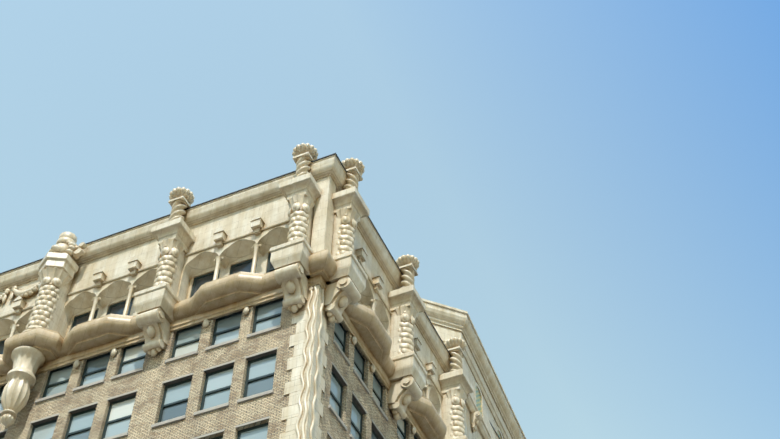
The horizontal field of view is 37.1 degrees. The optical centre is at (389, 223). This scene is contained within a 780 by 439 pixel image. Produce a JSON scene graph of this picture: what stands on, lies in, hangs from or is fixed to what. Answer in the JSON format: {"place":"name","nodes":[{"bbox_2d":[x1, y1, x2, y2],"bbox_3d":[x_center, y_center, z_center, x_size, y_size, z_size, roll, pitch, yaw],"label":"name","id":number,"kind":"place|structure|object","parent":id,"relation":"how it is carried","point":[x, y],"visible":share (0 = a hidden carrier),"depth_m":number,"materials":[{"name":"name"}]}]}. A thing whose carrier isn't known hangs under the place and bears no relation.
{"place":"outdoors","nodes":[
{"label":"outdoors","id":0,"kind":"place"},
{"bbox_2d":[0,0,779,438],"label":"sky","id":1,"kind":"structure","parent":0,"point":[595,183],"materials":[{"name":"blue"}]},
{"label":"ground","id":2,"kind":"structure","parent":0,"visible":0},
{"bbox_2d":[0,297,297,438],"bbox_3d":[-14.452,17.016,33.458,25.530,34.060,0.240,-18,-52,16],"label":"brick wall","id":3,"kind":"structure","parent":2,"relation":"on","point":[152,376],"depth_m":41.91,"materials":[{"name":"beige brick"}]},
{"bbox_2d":[0,325,280,438],"bbox_3d":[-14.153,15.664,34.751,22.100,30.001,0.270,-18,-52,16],"label":"sills","id":4,"kind":"structure","parent":3,"relation":"attached to","point":[214,408],"depth_m":41.89,"materials":[{"name":"stone"}]},
{"bbox_2d":[0,253,282,438],"bbox_3d":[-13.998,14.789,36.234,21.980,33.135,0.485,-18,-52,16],"label":"windows","id":5,"kind":"structure","parent":3,"relation":"attached to","point":[258,379],"depth_m":42.86,"materials":[{"name":"grey glass"}]},
{"bbox_2d":[0,249,446,438],"bbox_3d":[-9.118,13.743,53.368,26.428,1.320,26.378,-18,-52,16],"label":"balcony ledge","id":6,"kind":"object","parent":3,"relation":"on","point":[228,294],"visible":0.62,"depth_m":44.95,"materials":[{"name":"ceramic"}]},
{"bbox_2d":[0,195,289,340],"bbox_3d":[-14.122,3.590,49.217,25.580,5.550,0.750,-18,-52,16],"label":"attic wall","id":7,"kind":"structure","parent":6,"relation":"on","point":[271,213],"depth_m":48.09,"materials":[{"name":"stone"}]},
{"bbox_2d":[0,215,288,337],"bbox_3d":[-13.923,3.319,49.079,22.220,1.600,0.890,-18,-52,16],"label":"window arches","id":8,"kind":"structure","parent":7,"relation":"attached to","point":[195,264],"depth_m":47.79,"materials":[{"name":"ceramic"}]},
{"bbox_2d":[0,155,498,438],"bbox_3d":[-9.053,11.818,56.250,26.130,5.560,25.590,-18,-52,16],"label":"cornice","id":9,"kind":"structure","parent":7,"relation":"on","point":[329,174],"depth_m":48.98,"materials":[{"name":"stone"}]},
{"bbox_2d":[0,153,499,438],"bbox_3d":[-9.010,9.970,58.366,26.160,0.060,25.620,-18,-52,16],"label":"coping","id":10,"kind":"object","parent":9,"relation":"on","point":[238,191],"visible":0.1,"depth_m":49.80,"materials":[{"name":"grey"}]},
{"bbox_2d":[38,151,321,331],"bbox_3d":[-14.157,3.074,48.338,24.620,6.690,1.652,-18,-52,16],"label":"pilasters","id":11,"kind":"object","parent":6,"relation":"on","point":[164,297],"depth_m":45.82,"materials":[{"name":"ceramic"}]},
{"bbox_2d":[0,143,318,425],"bbox_3d":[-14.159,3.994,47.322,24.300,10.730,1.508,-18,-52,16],"label":"ornament","id":12,"kind":"object","parent":11,"relation":"attached to","point":[153,325],"visible":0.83,"depth_m":45.38,"materials":[{"name":"stone"}]},
{"bbox_2d":[354,228,444,417],"bbox_3d":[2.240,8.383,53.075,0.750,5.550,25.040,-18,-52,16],"label":"attic wall","id":13,"kind":"structure","parent":6,"relation":"on","point":[371,266],"depth_m":49.93,"materials":[{"name":"stone"}]},
{"bbox_2d":[355,247,441,411],"bbox_3d":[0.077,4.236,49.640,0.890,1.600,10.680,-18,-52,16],"label":"window arches","id":14,"kind":"structure","parent":13,"relation":"attached to","point":[369,293],"depth_m":48.94,"materials":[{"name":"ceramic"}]},
{"bbox_2d":[327,166,473,438],"bbox_3d":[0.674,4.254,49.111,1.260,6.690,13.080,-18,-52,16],"label":"pilasters","id":15,"kind":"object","parent":6,"relation":"on","point":[407,363],"depth_m":46.88,"materials":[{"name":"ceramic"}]},
{"bbox_2d":[324,158,466,438],"bbox_3d":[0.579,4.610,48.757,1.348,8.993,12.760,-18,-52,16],"label":"ornament","id":16,"kind":"object","parent":15,"relation":"attached to","point":[341,294],"visible":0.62,"depth_m":46.34,"materials":[{"name":"stone"}]},
{"bbox_2d":[319,322,419,438],"bbox_3d":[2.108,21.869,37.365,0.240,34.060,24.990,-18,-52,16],"label":"brick wall","id":17,"kind":"structure","parent":2,"relation":"on","point":[330,424],"depth_m":42.67,"materials":[{"name":"beige brick"}]},
{"bbox_2d":[279,285,328,438],"bbox_3d":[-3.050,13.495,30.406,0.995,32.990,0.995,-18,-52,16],"label":"quoins","id":18,"kind":"object","parent":17,"relation":"attached to","point":[292,390],"visible":0.75,"depth_m":39.66,"materials":[{"name":"stone"}]},
{"bbox_2d":[295,285,323,438],"bbox_3d":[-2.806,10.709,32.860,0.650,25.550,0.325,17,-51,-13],"label":"quoin rolls","id":19,"kind":"object","parent":18,"relation":"attached to","point":[311,289],"visible":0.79,"depth_m":39.58,"materials":[{"name":"stone"}]},
{"bbox_2d":[327,339,401,438],"bbox_3d":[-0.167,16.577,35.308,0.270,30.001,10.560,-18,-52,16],"label":"sills","id":20,"kind":"structure","parent":17,"relation":"attached to","point":[337,417],"depth_m":42.72,"materials":[{"name":"stone"}]},
{"bbox_2d":[329,323,416,438],"bbox_3d":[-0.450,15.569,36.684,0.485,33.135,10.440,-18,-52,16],"label":"windows","id":21,"kind":"structure","parent":17,"relation":"attached to","point":[336,391],"depth_m":43.47,"materials":[{"name":"grey glass"}]},
{"bbox_2d":[421,298,525,438],"bbox_3d":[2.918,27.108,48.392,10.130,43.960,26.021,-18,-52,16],"label":"pavilion tower","id":22,"kind":"structure","parent":2,"relation":"on","point":[449,322],"depth_m":57.79,"materials":[{"name":"beige stone"}]},
{"bbox_2d":[470,411,482,432],"bbox_3d":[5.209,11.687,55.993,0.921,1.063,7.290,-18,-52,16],"label":"pavilion brackets","id":23,"kind":"object","parent":22,"relation":"attached to","point":[476,417],"visible":1,"depth_m":53.93,"materials":[{"name":"beige stone"}]},
{"bbox_2d":[476,387,500,438],"bbox_3d":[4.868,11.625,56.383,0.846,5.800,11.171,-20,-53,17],"label":"mosaic panels","id":24,"kind":"object","parent":22,"relation":"attached to","point":[478,401],"visible":0.11,"depth_m":56.83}
]}

